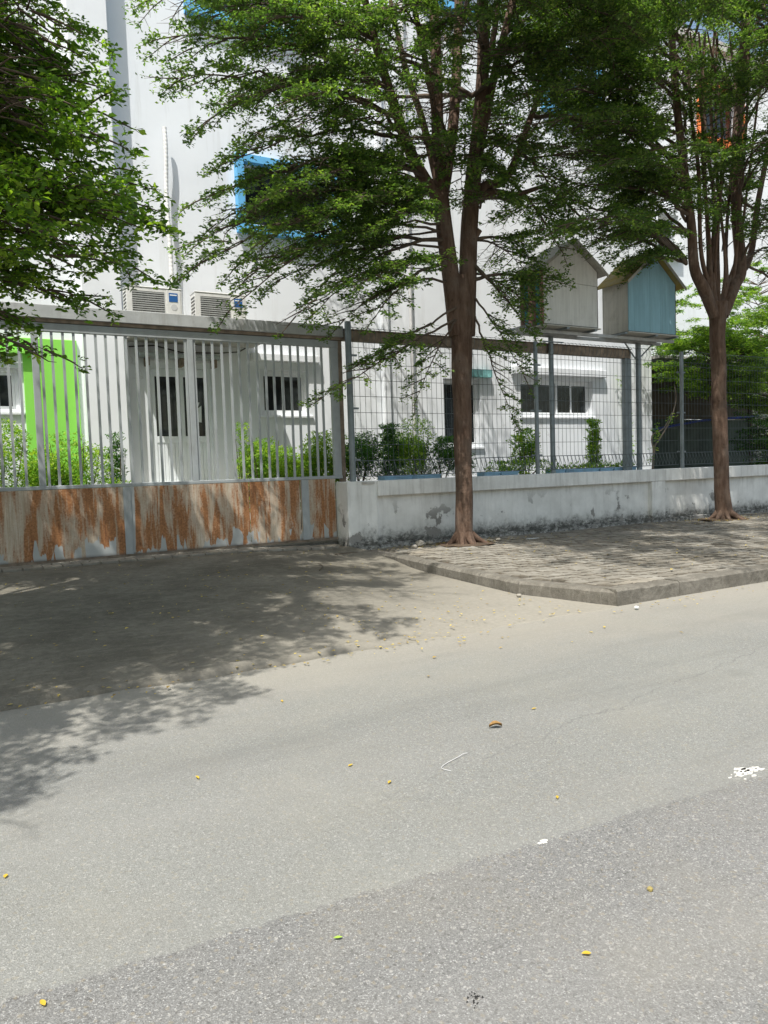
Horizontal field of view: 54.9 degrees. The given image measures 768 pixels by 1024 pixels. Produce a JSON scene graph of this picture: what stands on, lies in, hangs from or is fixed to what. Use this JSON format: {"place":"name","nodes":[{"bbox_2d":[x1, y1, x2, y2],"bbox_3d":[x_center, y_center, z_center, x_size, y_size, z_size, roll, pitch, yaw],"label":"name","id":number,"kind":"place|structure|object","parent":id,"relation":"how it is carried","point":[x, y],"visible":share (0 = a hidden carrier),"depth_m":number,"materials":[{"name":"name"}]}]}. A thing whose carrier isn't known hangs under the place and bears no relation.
{"place":"outdoors","nodes":[
{"label":"outdoors","id":0,"kind":"place"},
{"bbox_2d":[11,532,337,566],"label":"yard","id":1,"kind":"structure","parent":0,"point":[324,542],"depth_m":11.93,"materials":[{"name":"concrete"}]},
{"bbox_2d":[0,416,31,491],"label":"shrub","id":2,"kind":"object","parent":1,"relation":"on","point":[17,443],"visible":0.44,"depth_m":10.97,"materials":[{"name":"green plant"}]},
{"bbox_2d":[5,431,134,490],"bbox_3d":[-4.812,-0.321,11.484,1.914,1.943,1.426,-4,4,-29],"label":"shrub","id":3,"kind":"object","parent":1,"relation":"on","point":[33,473],"visible":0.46,"depth_m":11.22,"materials":[{"name":"green plant"}]},
{"bbox_2d":[105,432,128,482],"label":"shrub","id":4,"kind":"object","parent":1,"relation":"on","point":[116,457],"visible":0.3,"depth_m":11.67,"materials":[{"name":"green plant"}]},
{"bbox_2d":[232,422,254,528],"bbox_3d":[-2.347,-0.511,12.564,0.436,2.050,0.428,-4,4,-29],"label":"shrub","id":5,"kind":"object","parent":1,"relation":"on","point":[240,452],"visible":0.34,"depth_m":12.49,"materials":[{"name":"green plant"}]},
{"bbox_2d":[237,436,309,498],"bbox_3d":[-1.836,-0.422,12.820,1.321,1.793,1.833,-4,4,-29],"label":"shrub","id":6,"kind":"object","parent":1,"relation":"on","point":[256,454],"visible":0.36,"depth_m":12.46,"materials":[{"name":"green plant"}]},
{"bbox_2d":[264,445,335,531],"bbox_3d":[-1.571,-0.369,12.956,1.365,1.652,1.391,-4,4,-29],"label":"shrub","id":7,"kind":"object","parent":1,"relation":"on","point":[289,459],"visible":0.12,"depth_m":12.58,"materials":[{"name":"green plant"}]},
{"bbox_2d":[0,301,631,481],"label":"overhead beam","id":8,"kind":"structure","parent":1,"relation":"on","point":[46,313],"depth_m":11.42,"materials":[{"name":"grey metal"}]},
{"bbox_2d":[651,259,701,355],"bbox_3d":[7.896,-4.945,26.677,6.159,8.588,5.826,-2,3,0],"label":"garden tree","id":9,"kind":"object","parent":1,"relation":"on","point":[685,303],"visible":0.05,"depth_m":25.49,"materials":[{"name":"green plant"}]},
{"bbox_2d":[651,355,758,468],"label":"storage shed","id":10,"kind":"structure","parent":1,"relation":"on","point":[698,436],"depth_m":23.02,"materials":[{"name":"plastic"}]},
{"bbox_2d":[643,321,767,466],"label":"garden tree","id":11,"kind":"object","parent":1,"relation":"on","point":[738,343],"visible":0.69,"depth_m":19.03,"materials":[{"name":"green plant"}]},
{"bbox_2d":[679,260,767,357],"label":"garden tree","id":12,"kind":"object","parent":1,"relation":"on","point":[738,303],"visible":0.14,"depth_m":31.58,"materials":[{"name":"green plant"}]},
{"bbox_2d":[699,306,767,413],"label":"garden tree","id":13,"kind":"object","parent":1,"relation":"on","point":[756,404],"visible":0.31,"depth_m":21.18,"materials":[{"name":"green plant"}]},
{"bbox_2d":[727,293,767,453],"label":"garden tree","id":14,"kind":"object","parent":1,"relation":"on","point":[748,314],"visible":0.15,"depth_m":25.41,"materials":[{"name":"green plant"}]},
{"bbox_2d":[729,410,767,464],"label":"garden shrub","id":15,"kind":"object","parent":1,"relation":"on","point":[764,428],"visible":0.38,"depth_m":20.35,"materials":[{"name":"green plant"}]},
{"bbox_2d":[729,382,767,464],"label":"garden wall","id":16,"kind":"structure","parent":1,"relation":"on","point":[757,429],"depth_m":27.23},
{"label":"planting bed","id":17,"kind":"structure","parent":1,"relation":"on","visible":0},
{"bbox_2d":[293,428,356,494],"bbox_3d":[-1.104,-0.520,13.140,1.257,1.903,1.235,-2,3,0],"label":"shrub","id":18,"kind":"object","parent":17,"relation":"on","point":[329,458],"visible":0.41,"depth_m":12.79,"materials":[{"name":"green plant"}]},
{"bbox_2d":[345,430,398,480],"bbox_3d":[-0.402,-0.957,13.422,1.187,1.060,1.278,-4,4,-29],"label":"shrub","id":19,"kind":"object","parent":17,"relation":"on","point":[363,449],"visible":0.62,"depth_m":13.26,"materials":[{"name":"green plant"}]},
{"bbox_2d":[375,422,406,477],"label":"shrub","id":20,"kind":"object","parent":17,"relation":"on","point":[389,438],"visible":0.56,"depth_m":13.60,"materials":[{"name":"green plant"}]},
{"bbox_2d":[378,475,412,479],"bbox_3d":[0.195,-0.527,12.844,0.566,0.218,0.252,-4,4,-29],"label":"planter trough","id":21,"kind":"object","parent":17,"relation":"on","point":[394,477],"visible":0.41,"depth_m":12.73,"materials":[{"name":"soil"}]},
{"bbox_2d":[378,416,438,474],"bbox_3d":[0.454,-1.160,14.055,1.133,1.333,1.321,-4,4,-29],"label":"shrub","id":22,"kind":"object","parent":17,"relation":"on","point":[415,453],"visible":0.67,"depth_m":13.94,"materials":[{"name":"green plant"}]},
{"bbox_2d":[412,474,440,478],"bbox_3d":[0.739,-0.562,13.149,0.516,0.218,0.252,-4,4,-29],"label":"planter trough","id":23,"kind":"object","parent":17,"relation":"on","point":[426,476],"visible":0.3,"depth_m":13.03,"materials":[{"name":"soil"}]},
{"bbox_2d":[409,435,476,477],"bbox_3d":[1.121,-1.001,14.208,1.326,0.958,0.956,-1,3,7],"label":"shrub","id":24,"kind":"object","parent":17,"relation":"on","point":[441,451],"visible":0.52,"depth_m":14.08,"materials":[{"name":"green plant"}]},
{"bbox_2d":[495,464,518,474],"bbox_3d":[2.318,-0.743,14.033,0.471,0.373,0.254,-4,4,-29],"label":"planter trough","id":25,"kind":"object","parent":17,"relation":"on","point":[509,472],"visible":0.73,"depth_m":13.97,"materials":[{"name":"plastic"}]},
{"bbox_2d":[482,458,557,474],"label":"shrub","id":26,"kind":"object","parent":17,"relation":"on","point":[519,468],"visible":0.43,"depth_m":14.32,"materials":[{"name":"green plant"}]},
{"bbox_2d":[505,424,541,473],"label":"shrub","id":27,"kind":"object","parent":17,"relation":"on","point":[520,438],"visible":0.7,"depth_m":14.70,"materials":[{"name":"green plant"}]},
{"bbox_2d":[545,463,565,472],"bbox_3d":[3.381,-0.806,14.629,0.342,0.359,0.252,-4,4,-29],"label":"planter trough","id":28,"kind":"object","parent":17,"relation":"on","point":[560,470],"visible":0.41,"depth_m":14.59,"materials":[{"name":"plastic"}]},
{"bbox_2d":[562,461,599,472],"bbox_3d":[3.952,-0.851,14.951,0.944,0.375,0.257,-4,4,-29],"label":"planter trough","id":29,"kind":"object","parent":17,"relation":"on","point":[590,469],"visible":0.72,"depth_m":14.88,"materials":[{"name":"plastic"}]},
{"bbox_2d":[583,418,603,467],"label":"shrub","id":30,"kind":"object","parent":17,"relation":"on","point":[594,449],"visible":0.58,"depth_m":16.14,"materials":[{"name":"green plant"}]},
{"bbox_2d":[595,459,613,470],"bbox_3d":[4.512,-0.894,15.262,0.426,0.388,0.252,-4,4,-29],"label":"planter trough","id":31,"kind":"object","parent":17,"relation":"on","point":[605,469],"visible":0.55,"depth_m":15.18,"materials":[{"name":"plastic"}]},
{"bbox_2d":[609,460,636,470],"bbox_3d":[4.990,-0.928,15.530,0.691,0.393,0.252,-4,4,-29],"label":"planter trough","id":32,"kind":"object","parent":17,"relation":"on","point":[617,467],"visible":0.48,"depth_m":15.39,"materials":[{"name":"plastic"}]},
{"bbox_2d":[647,388,676,468],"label":"vine","id":33,"kind":"object","parent":17,"relation":"on","point":[654,446],"visible":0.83,"depth_m":17.16,"materials":[{"name":"green plant"}]},
{"bbox_2d":[0,544,617,711],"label":"driveway","id":34,"kind":"structure","parent":0,"point":[135,654],"depth_m":7.12,"materials":[{"name":"concrete"}]},
{"bbox_2d":[0,320,342,566],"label":"sliding gate","id":35,"kind":"structure","parent":34,"relation":"on","point":[42,523],"depth_m":10.69,"materials":[{"name":"grey metal"}]},
{"bbox_2d":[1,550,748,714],"bbox_3d":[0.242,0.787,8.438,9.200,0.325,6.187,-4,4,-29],"label":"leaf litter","id":36,"kind":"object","parent":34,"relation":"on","point":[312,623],"visible":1,"depth_m":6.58,"materials":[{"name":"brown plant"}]},
{"bbox_2d":[0,0,651,526],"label":"school building","id":37,"kind":"structure","parent":0,"point":[140,108],"depth_m":14.30,"materials":[{"name":"white paint"}]},
{"bbox_2d":[0,368,24,414],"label":"window","id":38,"kind":"structure","parent":37,"relation":"in","point":[4,399],"depth_m":12.54,"materials":[{"name":"white glass"}]},
{"bbox_2d":[123,285,181,313],"bbox_3d":[-3.985,-3.515,12.751,0.936,0.647,0.342,-4,4,-29],"label":"air conditioner","id":39,"kind":"object","parent":37,"relation":"on","point":[150,299],"visible":0.6,"depth_m":12.61,"materials":[{"name":"white metal"}]},
{"bbox_2d":[162,126,174,288],"bbox_3d":[-3.918,-5.431,13.464,0.133,3.060,0.117,-4,4,-29],"label":"insulated pipe","id":40,"kind":"object","parent":37,"relation":"attached to","point":[167,217],"visible":0.69,"depth_m":13.41,"materials":[{"name":"white plastic"}]},
{"bbox_2d":[149,361,214,485],"bbox_3d":[-3.830,-1.646,13.961,1.180,2.330,0.120,-4,4,-29],"label":"door","id":41,"kind":"structure","parent":37,"relation":"in","point":[171,365],"depth_m":13.91,"materials":[{"name":"white paint"}]},
{"bbox_2d":[190,291,245,318],"bbox_3d":[-2.975,-3.581,13.318,0.936,0.647,0.342,-4,4,-29],"label":"air conditioner","id":42,"kind":"object","parent":37,"relation":"on","point":[204,303],"visible":0.63,"depth_m":13.14,"materials":[{"name":"white metal"}]},
{"bbox_2d":[183,0,299,41],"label":"window","id":43,"kind":"structure","parent":37,"relation":"in","point":[193,6],"depth_m":13.80,"materials":[{"name":"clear glass"}]},
{"bbox_2d":[260,370,313,417],"bbox_3d":[-2.025,-2.399,14.954,1.160,1.000,0.290,-4,4,-29],"label":"window","id":44,"kind":"structure","parent":37,"relation":"in","point":[269,373],"depth_m":14.98,"materials":[{"name":"black glass"}]},
{"bbox_2d":[234,152,339,240],"bbox_3d":[-1.927,-6.187,14.799,2.210,1.470,0.400,-4,4,-29],"label":"window","id":45,"kind":"structure","parent":37,"relation":"in","point":[239,199],"depth_m":14.41,"materials":[{"name":"blue glass"}]},
{"bbox_2d":[439,0,474,11],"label":"window","id":46,"kind":"structure","parent":37,"relation":"in","point":[450,2],"depth_m":16.30,"materials":[{"name":"blue glass"}]},
{"bbox_2d":[443,379,483,448],"bbox_3d":[1.766,-2.277,17.096,1.160,1.660,0.290,-4,4,-29],"label":"window","id":47,"kind":"structure","parent":37,"relation":"in","point":[447,390],"depth_m":17.06,"materials":[{"name":"black glass"}]},
{"bbox_2d":[519,380,595,418],"bbox_3d":[4.287,-2.832,18.495,2.500,1.000,0.290,-4,4,-29],"label":"window","id":48,"kind":"structure","parent":37,"relation":"in","point":[562,406],"depth_m":18.63,"materials":[{"name":"black glass"}]},
{"bbox_2d":[541,69,601,112],"bbox_3d":[4.557,-10.526,18.284,1.900,1.600,0.400,-4,4,-29],"label":"window","id":49,"kind":"structure","parent":37,"relation":"in","point":[561,69],"depth_m":18.28,"materials":[{"name":"blue glass"}]},
{"bbox_2d":[0,581,767,1023],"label":"road","id":50,"kind":"structure","parent":0,"point":[262,861],"depth_m":2.93,"materials":[{"name":"grey asphalt"}]},
{"bbox_2d":[466,991,483,1008],"bbox_3d":[0.248,1.325,2.018,0.064,0.006,0.048,-5,5,-44],"label":"debris","id":51,"kind":"object","parent":50,"relation":"on","point":[476,997],"visible":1,"depth_m":2.02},
{"bbox_2d":[489,721,501,726],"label":"dry leaf","id":52,"kind":"object","parent":50,"relation":"on","point":[494,723],"visible":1,"depth_m":4.09,"materials":[{"name":"plant"}]},
{"bbox_2d":[364,549,767,605],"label":"kerb","id":53,"kind":"structure","parent":50,"relation":"on","point":[626,594],"depth_m":8.10,"materials":[{"name":"concrete"}]},
{"bbox_2d":[728,766,764,779],"bbox_3d":[1.663,1.200,3.408,0.220,0.003,0.106,-5,5,-44],"label":"paint splash","id":54,"kind":"object","parent":50,"relation":"on","point":[742,771],"visible":1,"depth_m":3.42,"materials":[{"name":"white paint"}]},
{"bbox_2d":[477,472,500,475],"bbox_3d":[1.958,-0.642,13.833,0.376,0.218,0.252,-4,4,-29],"label":"planter trough","id":55,"kind":"object","parent":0,"point":[488,474],"visible":0.27,"depth_m":13.72,"materials":[{"name":"plastic"}]},
{"bbox_2d":[538,839,547,843],"bbox_3d":[0.610,1.268,2.843,0.053,0.001,0.031,-4,4,-29],"label":"paint splash","id":56,"kind":"object","parent":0,"point":[543,841],"visible":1,"depth_m":2.84,"materials":[{"name":"white paint"}]},
{"bbox_2d":[372,512,767,586],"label":"pavement","id":57,"kind":"structure","parent":0,"point":[612,553],"depth_m":10.64,"materials":[{"name":"grey concrete"}]},
{"bbox_2d":[415,540,425,546],"bbox_3d":[0.588,0.508,12.007,0.159,0.114,0.190,-3,3,-14],"label":"stone","id":58,"kind":"object","parent":57,"relation":"on","point":[420,543],"visible":0.96,"depth_m":11.95,"materials":[{"name":"white stone"}]},
{"bbox_2d":[122,0,761,546],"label":"street tree","id":59,"kind":"object","parent":57,"relation":"on","point":[374,194],"visible":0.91,"depth_m":10.53,"materials":[{"name":"green plant"}]},
{"bbox_2d":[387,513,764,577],"bbox_3d":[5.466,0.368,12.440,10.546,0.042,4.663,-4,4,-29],"label":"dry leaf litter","id":60,"kind":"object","parent":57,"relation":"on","point":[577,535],"visible":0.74,"depth_m":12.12,"materials":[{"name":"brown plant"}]},
{"bbox_2d":[477,0,767,520],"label":"street tree","id":61,"kind":"object","parent":57,"relation":"on","point":[640,168],"visible":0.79,"depth_m":13.51,"materials":[{"name":"green plant"}]},
{"bbox_2d":[649,20,767,419],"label":"neighbouring building","id":62,"kind":"structure","parent":0,"point":[681,270],"depth_m":35.90,"materials":[{"name":"white paint"}]},
{"bbox_2d":[650,205,683,255],"bbox_3d":[13.039,-12.988,34.403,2.100,2.300,0.490,-4,4,-29],"label":"window","id":63,"kind":"structure","parent":62,"relation":"in","point":[677,237],"depth_m":34.57,"materials":[{"name":"white glass"}]},
{"bbox_2d":[696,83,744,148],"bbox_3d":[16.322,-19.253,36.009,3.300,3.000,0.490,-4,4,-29],"label":"window","id":64,"kind":"structure","parent":62,"relation":"in","point":[727,123],"depth_m":36.37,"materials":[{"name":"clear glass"}]},
{"bbox_2d":[675,0,767,56],"label":"sky","id":65,"kind":"structure","parent":0,"point":[693,26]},
{"label":"ground","id":66,"kind":"structure","parent":0,"visible":0},
{"bbox_2d":[0,0,184,373],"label":"street tree","id":67,"kind":"object","parent":66,"relation":"on","point":[32,188],"visible":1,"depth_m":5.54,"materials":[{"name":"green plant"}]},
{"bbox_2d":[336,464,767,549],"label":"boundary wall","id":68,"kind":"structure","parent":66,"relation":"on","point":[376,514],"depth_m":13.73,"materials":[{"name":"white concrete"}]},
{"bbox_2d":[344,321,767,481],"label":"fence","id":69,"kind":"object","parent":68,"relation":"on","point":[351,407],"visible":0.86,"depth_m":13.81,"materials":[{"name":"metal"}]},
{"bbox_2d":[507,324,677,472],"bbox_3d":[4.140,-2.140,14.529,4.150,2.685,0.780,-4,4,-29],"label":"birdhouse stand","id":70,"kind":"object","parent":68,"relation":"on","point":[550,335],"visible":0.85,"depth_m":14.50,"materials":[{"name":"metal"}]},
{"bbox_2d":[518,238,608,335],"bbox_3d":[3.308,-4.227,13.927,1.630,1.600,0.910,-4,4,-29],"label":"birdhouse","id":71,"kind":"object","parent":70,"relation":"on","point":[574,309],"visible":0.56,"depth_m":13.70,"materials":[{"name":"grey wood"}]},
{"bbox_2d":[598,255,686,341],"bbox_3d":[5.192,-4.375,14.983,1.660,1.650,0.910,-4,4,-29],"label":"birdhouse","id":72,"kind":"object","parent":70,"relation":"on","point":[643,304],"visible":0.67,"depth_m":14.73,"materials":[{"name":"blue wood"}]}
]}

